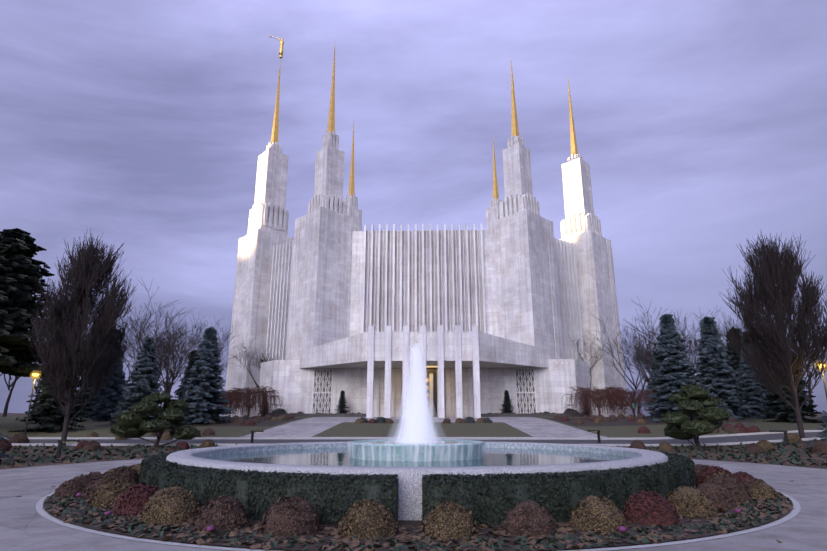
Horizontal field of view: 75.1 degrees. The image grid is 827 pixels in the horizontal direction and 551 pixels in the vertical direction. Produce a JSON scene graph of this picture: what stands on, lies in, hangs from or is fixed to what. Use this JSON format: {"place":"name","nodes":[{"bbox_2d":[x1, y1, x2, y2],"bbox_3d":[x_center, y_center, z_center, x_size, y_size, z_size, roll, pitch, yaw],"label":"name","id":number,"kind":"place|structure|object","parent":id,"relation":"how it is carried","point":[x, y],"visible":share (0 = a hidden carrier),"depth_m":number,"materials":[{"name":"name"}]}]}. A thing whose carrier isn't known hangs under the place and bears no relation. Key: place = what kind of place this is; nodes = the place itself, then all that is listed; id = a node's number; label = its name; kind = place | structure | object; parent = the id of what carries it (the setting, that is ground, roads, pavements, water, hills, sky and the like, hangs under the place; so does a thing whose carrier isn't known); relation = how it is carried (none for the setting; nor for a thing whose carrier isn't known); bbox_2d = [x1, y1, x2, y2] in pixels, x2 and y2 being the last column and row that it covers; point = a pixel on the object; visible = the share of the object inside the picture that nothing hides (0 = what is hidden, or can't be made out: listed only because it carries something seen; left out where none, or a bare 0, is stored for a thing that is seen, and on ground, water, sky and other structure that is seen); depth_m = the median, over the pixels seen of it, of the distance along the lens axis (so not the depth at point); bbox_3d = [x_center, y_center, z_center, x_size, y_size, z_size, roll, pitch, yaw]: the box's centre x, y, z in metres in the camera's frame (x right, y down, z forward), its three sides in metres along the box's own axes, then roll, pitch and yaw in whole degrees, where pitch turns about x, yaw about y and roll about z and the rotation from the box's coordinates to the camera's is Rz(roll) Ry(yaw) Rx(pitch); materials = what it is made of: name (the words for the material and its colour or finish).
{"place":"outdoors","nodes":[
{"label":"outdoors","id":0,"kind":"place"},
{"bbox_2d":[0,417,311,436],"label":"lawn","id":1,"kind":"structure","parent":0,"point":[9,423],"depth_m":46.51,"materials":[{"name":"green plant"}]},
{"bbox_2d":[24,370,39,434],"bbox_3d":[-29.152,9.723,40.952,0.799,5.070,0.840,0,-15,1],"label":"lamp post","id":2,"kind":"object","parent":1,"relation":"on","point":[34,374],"visible":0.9,"depth_m":41.10,"materials":[{"name":"grey metal"}]},
{"bbox_2d":[8,335,86,432],"bbox_3d":[-30.556,9.038,46.035,5.668,8.976,5.508,8,-17,-26],"label":"dark spruce tree","id":3,"kind":"object","parent":1,"relation":"on","point":[47,416],"visible":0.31,"depth_m":44.50,"materials":[{"name":"green plant"}]},
{"bbox_2d":[77,335,126,417],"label":"dark spruce tree","id":4,"kind":"object","parent":1,"relation":"on","point":[92,400],"visible":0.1,"depth_m":66.56,"materials":[{"name":"green plant"}]},
{"bbox_2d":[84,350,128,421],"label":"blue spruce tree","id":5,"kind":"object","parent":1,"relation":"on","point":[109,396],"visible":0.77,"depth_m":57.75,"materials":[{"name":"green plant"}]},
{"bbox_2d":[111,337,163,425],"bbox_3d":[-25.636,10.164,51.444,5.133,8.571,5.037,12,-19,-37],"label":"blue spruce tree","id":6,"kind":"object","parent":1,"relation":"on","point":[144,373],"visible":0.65,"depth_m":50.84,"materials":[{"name":"green plant"}]},
{"bbox_2d":[94,418,300,425],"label":"bed soil","id":7,"kind":"structure","parent":1,"relation":"on","point":[267,423],"depth_m":51.83,"materials":[{"name":"brown soil"}]},
{"bbox_2d":[178,327,233,423],"bbox_3d":[-21.033,10.050,54.247,6.028,9.924,6.243,-12,-19,37],"label":"blue spruce tree","id":8,"kind":"object","parent":7,"relation":"on","point":[203,393],"visible":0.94,"depth_m":53.51,"materials":[{"name":"green plant"}]},
{"bbox_2d":[218,391,249,416],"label":"weeping maple tree","id":9,"kind":"object","parent":1,"relation":"on","point":[234,410],"visible":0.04,"depth_m":69.57,"materials":[{"name":"brown plant"}]},
{"bbox_2d":[220,385,286,416],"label":"weeping maple tree","id":10,"kind":"object","parent":1,"relation":"on","point":[247,397],"visible":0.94,"depth_m":65.56,"materials":[{"name":"red plant"}]},
{"bbox_2d":[0,413,826,550],"bbox_3d":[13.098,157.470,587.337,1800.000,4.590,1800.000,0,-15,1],"label":"ground","id":11,"kind":"structure","parent":0,"point":[805,456],"depth_m":25.11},
{"bbox_2d":[0,421,13,458],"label":"shrub","id":12,"kind":"object","parent":11,"relation":"on","point":[2,437],"visible":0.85,"depth_m":21.83,"materials":[{"name":"green plant"}]},
{"bbox_2d":[2,339,45,416],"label":"bare tree","id":13,"kind":"object","parent":11,"relation":"on","point":[12,384],"visible":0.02,"depth_m":77.57,"materials":[{"name":"brown plant"}]},
{"bbox_2d":[0,228,66,378],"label":"tall pine","id":14,"kind":"object","parent":11,"relation":"on","point":[20,268],"visible":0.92,"depth_m":47.26,"materials":[{"name":"green plant"}]},
{"bbox_2d":[31,340,45,414],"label":"bare tree","id":15,"kind":"object","parent":11,"relation":"on","point":[35,386],"depth_m":91.31,"materials":[{"name":"brown plant"}]},
{"bbox_2d":[56,440,79,457],"bbox_3d":[-15.750,7.944,24.486,0.880,0.900,0.180,1,-15,-4],"label":"path light","id":16,"kind":"object","parent":11,"relation":"on","point":[58,453],"visible":0.88,"depth_m":24.47,"materials":[{"name":"grey metal"}]},
{"bbox_2d":[75,372,87,409],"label":"dark spruce tree","id":17,"kind":"object","parent":11,"relation":"on","point":[83,392],"depth_m":91.73,"materials":[{"name":"green plant"}]},
{"bbox_2d":[25,230,139,445],"bbox_3d":[-21.081,3.799,34.614,6.249,13.828,6.653,4,-16,-15],"label":"upright tree","id":18,"kind":"object","parent":11,"relation":"on","point":[87,271],"visible":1,"depth_m":33.68,"materials":[{"name":"brown plant"}]},
{"bbox_2d":[77,329,128,413],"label":"dark spruce tree","id":19,"kind":"object","parent":11,"relation":"on","point":[88,389],"visible":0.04,"depth_m":76.45,"materials":[{"name":"green plant"}]},
{"bbox_2d":[115,303,186,409],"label":"bare tree","id":20,"kind":"object","parent":11,"relation":"on","point":[123,361],"visible":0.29,"depth_m":95.56,"materials":[{"name":"brown plant"}]},
{"bbox_2d":[109,391,200,446],"bbox_3d":[-15.471,8.691,32.453,5.094,3.378,3.825,6,-16,-21],"label":"cloud pine","id":21,"kind":"object","parent":11,"relation":"on","point":[136,423],"visible":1,"depth_m":31.95,"materials":[{"name":"green plant"}]},
{"bbox_2d":[123,319,186,382],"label":"bare tree","id":22,"kind":"object","parent":11,"relation":"on","point":[159,348],"visible":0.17,"depth_m":116.52,"materials":[{"name":"brown plant"}]},
{"bbox_2d":[132,336,188,404],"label":"bare tree","id":23,"kind":"object","parent":11,"relation":"on","point":[168,370],"visible":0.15,"depth_m":128.41,"materials":[{"name":"brown plant"}]},
{"bbox_2d":[123,321,199,392],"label":"bare tree","id":24,"kind":"object","parent":11,"relation":"on","point":[181,353],"visible":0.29,"depth_m":105.84,"materials":[{"name":"brown plant"}]},
{"bbox_2d":[128,315,204,393],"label":"bare tree","id":25,"kind":"object","parent":11,"relation":"on","point":[162,358],"visible":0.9,"depth_m":69.76,"materials":[{"name":"brown plant"}]},
{"bbox_2d":[115,278,220,386],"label":"bare tree","id":26,"kind":"object","parent":11,"relation":"on","point":[142,323],"visible":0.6,"depth_m":83.93,"materials":[{"name":"brown plant"}]},
{"bbox_2d":[171,350,197,407],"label":"dark spruce tree","id":27,"kind":"object","parent":11,"relation":"on","point":[191,361],"visible":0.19,"depth_m":83.22,"materials":[{"name":"green plant"}]},
{"bbox_2d":[170,334,227,374],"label":"bare tree","id":28,"kind":"object","parent":11,"relation":"on","point":[221,351],"visible":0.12,"depth_m":115.21,"materials":[{"name":"brown plant"}]},
{"bbox_2d":[157,311,241,378],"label":"bare tree","id":29,"kind":"object","parent":11,"relation":"on","point":[221,343],"visible":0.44,"depth_m":90.94,"materials":[{"name":"brown plant"}]},
{"bbox_2d":[250,430,262,442],"bbox_3d":[-10.143,10.492,34.780,0.880,0.900,0.180,-7,-16,23],"label":"path light","id":30,"kind":"object","parent":11,"relation":"on","point":[252,434],"visible":0.85,"depth_m":34.88,"materials":[{"name":"grey metal"}]},
{"bbox_2d":[232,337,285,389],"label":"bare tree","id":31,"kind":"object","parent":11,"relation":"on","point":[261,360],"visible":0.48,"depth_m":98.89,"materials":[{"name":"brown plant"}]},
{"bbox_2d":[257,395,270,416],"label":"shrub","id":32,"kind":"object","parent":11,"relation":"on","point":[264,412],"visible":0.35,"depth_m":72.68,"materials":[{"name":"green plant"}]},
{"bbox_2d":[241,423,339,436],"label":"walk","id":33,"kind":"structure","parent":11,"relation":"on","point":[298,430],"depth_m":45.42,"materials":[{"name":"concrete"}]},
{"bbox_2d":[334,390,349,413],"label":"conical shrub","id":34,"kind":"object","parent":11,"relation":"on","point":[341,404],"visible":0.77,"depth_m":71.89,"materials":[{"name":"green plant"}]},
{"bbox_2d":[0,459,826,550],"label":"plaza paving","id":35,"kind":"structure","parent":11,"relation":"on","point":[25,525],"depth_m":9.01,"materials":[{"name":"concrete"}]},
{"bbox_2d":[16,480,804,550],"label":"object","id":36,"kind":"object","parent":35,"relation":"on","point":[778,541],"visible":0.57,"depth_m":12.00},
{"bbox_2d":[0,438,826,467],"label":"ground cover plants","id":37,"kind":"object","parent":11,"relation":"on","point":[796,459],"visible":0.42,"depth_m":26.52,"materials":[{"name":"green plant"}]},
{"bbox_2d":[0,433,826,453],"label":"shrubs","id":38,"kind":"object","parent":11,"relation":"on","point":[759,446],"visible":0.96,"depth_m":29.58,"materials":[{"name":"plant"}]},
{"bbox_2d":[5,430,823,439],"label":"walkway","id":39,"kind":"structure","parent":11,"relation":"on","point":[556,438],"depth_m":37.58,"materials":[{"name":"concrete"}]},
{"bbox_2d":[166,342,667,519],"bbox_3d":[0.092,3.971,15.980,13.320,4.050,13.320,0,-15,1],"label":"fountain","id":40,"kind":"object","parent":11,"relation":"on","point":[413,453],"visible":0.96,"depth_m":14.13,"materials":[{"name":"stone"}]},
{"bbox_2d":[138,451,696,524],"bbox_3d":[0.094,5.502,15.567,14.406,0.825,14.403,0,-15,1],"label":"hedge","id":41,"kind":"object","parent":11,"relation":"on","point":[494,498],"visible":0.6,"depth_m":9.09,"materials":[{"name":"green plant"}]},
{"bbox_2d":[43,494,792,550],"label":"bed soil","id":42,"kind":"structure","parent":11,"relation":"on","point":[311,545],"depth_m":7.93,"materials":[{"name":"brown soil"}]},
{"bbox_2d":[76,493,740,531],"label":"flowers","id":43,"kind":"object","parent":42,"relation":"on","point":[620,528],"visible":0.77,"depth_m":8.00,"materials":[{"name":"plant"}]},
{"bbox_2d":[53,463,779,538],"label":"shrubs","id":44,"kind":"object","parent":42,"relation":"on","point":[120,491],"visible":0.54,"depth_m":8.65,"materials":[{"name":"plant"}]},
{"bbox_2d":[43,492,791,550],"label":"seedling plants","id":45,"kind":"object","parent":42,"relation":"on","point":[567,536],"visible":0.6,"depth_m":7.87,"materials":[{"name":"green plant"}]},
{"bbox_2d":[42,486,794,550],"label":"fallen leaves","id":46,"kind":"object","parent":42,"relation":"on","point":[355,542],"visible":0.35,"depth_m":7.91,"materials":[{"name":"brown plant"}]},
{"bbox_2d":[12,437,823,445],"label":"kerb","id":47,"kind":"structure","parent":11,"relation":"on","point":[199,444],"depth_m":32.97,"materials":[{"name":"concrete"}]},
{"bbox_2d":[36,490,800,550],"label":"curb","id":48,"kind":"structure","parent":11,"relation":"on","point":[791,514],"depth_m":7.95,"materials":[{"name":"concrete"}]},
{"bbox_2d":[313,422,531,436],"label":"island lawn","id":49,"kind":"structure","parent":11,"relation":"on","point":[451,429],"depth_m":44.68,"materials":[{"name":"green plant"}]},
{"bbox_2d":[85,412,760,439],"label":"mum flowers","id":50,"kind":"object","parent":11,"relation":"on","point":[736,428],"visible":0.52,"depth_m":52.71,"materials":[{"name":"red plant"}]},
{"bbox_2d":[223,36,628,417],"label":"temple","id":51,"kind":"structure","parent":11,"relation":"on","point":[332,300],"depth_m":94.57,"materials":[{"name":"white stone"}]},
{"bbox_2d":[269,413,582,416],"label":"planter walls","id":52,"kind":"structure","parent":11,"relation":"on","point":[482,415],"depth_m":69.61,"materials":[{"name":"grey stone"}]},
{"bbox_2d":[273,408,578,422],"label":"evergreen shrubs","id":53,"kind":"object","parent":11,"relation":"on","point":[467,419],"visible":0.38,"depth_m":53.52,"materials":[{"name":"green plant"}]},
{"bbox_2d":[500,390,515,413],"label":"conifer","id":54,"kind":"object","parent":11,"relation":"on","point":[506,405],"visible":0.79,"depth_m":71.50,"materials":[{"name":"green plant"}]},
{"bbox_2d":[506,423,608,437],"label":"walk","id":55,"kind":"structure","parent":11,"relation":"on","point":[547,430],"depth_m":45.03,"materials":[{"name":"concrete"}]},
{"bbox_2d":[587,430,600,442],"bbox_3d":[11.700,10.476,34.805,0.880,0.900,0.180,6,-16,-21],"label":"path light","id":56,"kind":"object","parent":11,"relation":"on","point":[598,434],"visible":0.88,"depth_m":34.86,"materials":[{"name":"grey metal"}]},
{"bbox_2d":[569,331,622,387],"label":"bare tree","id":57,"kind":"object","parent":11,"relation":"on","point":[577,345],"visible":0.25,"depth_m":100.62,"materials":[{"name":"brown plant"}]},
{"bbox_2d":[561,386,633,416],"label":"weeping maple tree","id":58,"kind":"object","parent":11,"relation":"on","point":[589,394],"visible":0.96,"depth_m":64.79,"materials":[{"name":"red plant"}]},
{"bbox_2d":[579,312,658,414],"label":"bare tree","id":59,"kind":"object","parent":11,"relation":"on","point":[622,347],"visible":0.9,"depth_m":92.55,"materials":[{"name":"brown plant"}]},
{"bbox_2d":[623,338,652,383],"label":"bare tree","id":60,"kind":"object","parent":11,"relation":"on","point":[644,371],"visible":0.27,"depth_m":112.20,"materials":[{"name":"brown plant"}]},
{"bbox_2d":[645,351,658,416],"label":"dark spruce tree","id":61,"kind":"object","parent":11,"relation":"on","point":[654,353],"visible":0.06,"depth_m":84.41,"materials":[{"name":"green plant"}]},
{"bbox_2d":[622,316,685,380],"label":"bare tree","id":62,"kind":"object","parent":11,"relation":"on","point":[640,347],"visible":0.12,"depth_m":121.79,"materials":[{"name":"brown plant"}]},
{"bbox_2d":[623,334,691,382],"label":"bare tree","id":63,"kind":"object","parent":11,"relation":"on","point":[646,360],"visible":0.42,"depth_m":103.88,"materials":[{"name":"brown plant"}]},
{"bbox_2d":[623,310,699,365],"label":"bare tree","id":64,"kind":"object","parent":11,"relation":"on","point":[689,345],"visible":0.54,"depth_m":70.93,"materials":[{"name":"brown plant"}]},
{"bbox_2d":[624,296,738,383],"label":"bare tree","id":65,"kind":"object","parent":11,"relation":"on","point":[678,321],"visible":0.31,"depth_m":85.89,"materials":[{"name":"brown plant"}]},
{"bbox_2d":[660,384,729,447],"bbox_3d":[16.400,8.218,31.423,3.697,3.768,4.347,-8,-17,27],"label":"cloud pine","id":66,"kind":"object","parent":11,"relation":"on","point":[706,421],"visible":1,"depth_m":30.91,"materials":[{"name":"green plant"}]},
{"bbox_2d":[726,327,741,390],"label":"dark spruce tree","id":67,"kind":"object","parent":11,"relation":"on","point":[735,363],"visible":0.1,"depth_m":78.28,"materials":[{"name":"green plant"}]},
{"bbox_2d":[710,231,826,437],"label":"upright tree","id":68,"kind":"object","parent":11,"relation":"on","point":[772,289],"visible":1,"depth_m":34.47,"materials":[{"name":"brown plant"}]},
{"bbox_2d":[769,430,788,444],"bbox_3d":[20.985,9.345,30.834,0.880,0.900,0.180,-2,-15,7],"label":"path light","id":69,"kind":"object","parent":11,"relation":"on","point":[786,437],"visible":0.94,"depth_m":30.82,"materials":[{"name":"grey metal"}]},
{"bbox_2d":[753,316,825,416],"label":"bare tree","id":70,"kind":"object","parent":11,"relation":"on","point":[809,386],"visible":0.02,"depth_m":65.70,"materials":[{"name":"brown plant"}]},
{"bbox_2d":[769,319,824,376],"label":"bare tree","id":71,"kind":"object","parent":11,"relation":"on","point":[805,354],"visible":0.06,"depth_m":93.66,"materials":[{"name":"brown plant"}]},
{"bbox_2d":[787,336,826,381],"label":"bare tree","id":72,"kind":"object","parent":11,"relation":"on","point":[808,363],"visible":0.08,"depth_m":107.23,"materials":[{"name":"brown plant"}]},
{"bbox_2d":[806,412,826,445],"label":"shrub","id":73,"kind":"object","parent":11,"relation":"on","point":[824,434],"visible":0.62,"depth_m":27.69,"materials":[{"name":"green plant"}]},
{"bbox_2d":[816,361,826,398],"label":"lamp post","id":74,"kind":"object","parent":11,"relation":"on","point":[823,379],"visible":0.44,"depth_m":33.74,"materials":[{"name":"grey metal"}]},
{"bbox_2d":[0,0,826,415],"label":"sky","id":75,"kind":"structure","parent":0,"point":[143,126],"materials":[{"name":"purple"}]},
{"bbox_2d":[7,432,826,443],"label":"drive road","id":76,"kind":"structure","parent":0,"point":[759,437],"depth_m":36.14,"materials":[{"name":"grey asphalt"}]},
{"bbox_2d":[290,417,557,422],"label":"forecourt paving","id":77,"kind":"structure","parent":0,"point":[452,419],"depth_m":59.37,"materials":[{"name":"concrete"}]},
{"bbox_2d":[536,417,826,437],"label":"lawn","id":78,"kind":"structure","parent":0,"point":[657,430],"depth_m":44.52,"materials":[{"name":"green plant"}]},
{"bbox_2d":[580,400,591,416],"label":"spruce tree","id":79,"kind":"object","parent":78,"relation":"on","point":[587,410],"visible":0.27,"depth_m":71.73,"materials":[{"name":"green plant"}]},
{"bbox_2d":[603,387,657,416],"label":"weeping maple tree","id":80,"kind":"object","parent":78,"relation":"on","point":[638,396],"visible":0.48,"depth_m":67.18,"materials":[{"name":"brown plant"}]},
{"bbox_2d":[547,418,756,425],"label":"bed soil","id":81,"kind":"structure","parent":78,"relation":"on","point":[621,422],"depth_m":51.98,"materials":[{"name":"brown soil"}]},
{"bbox_2d":[638,314,710,421],"bbox_3d":[25.936,9.214,53.828,6.867,10.916,6.631,14,-20,-42],"label":"blue spruce tree","id":82,"kind":"object","parent":81,"relation":"on","point":[671,376],"visible":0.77,"depth_m":53.01,"materials":[{"name":"green plant"}]},
{"bbox_2d":[693,317,758,419],"bbox_3d":[31.474,9.711,56.449,6.571,10.971,6.447,9,-17,-29],"label":"blue spruce tree","id":83,"kind":"object","parent":78,"relation":"on","point":[719,380],"visible":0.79,"depth_m":55.53,"materials":[{"name":"green plant"}]},
{"bbox_2d":[736,331,773,416],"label":"dark spruce tree","id":84,"kind":"object","parent":78,"relation":"on","point":[744,338],"visible":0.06,"depth_m":69.16,"materials":[{"name":"green plant"}]},
{"bbox_2d":[736,348,778,418],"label":"blue spruce tree","id":85,"kind":"object","parent":78,"relation":"on","point":[756,396],"visible":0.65,"depth_m":59.00,"materials":[{"name":"green plant"}]},
{"bbox_2d":[762,354,825,423],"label":"dark spruce tree","id":86,"kind":"object","parent":78,"relation":"on","point":[782,408],"visible":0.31,"depth_m":48.54,"materials":[{"name":"green plant"}]}
]}

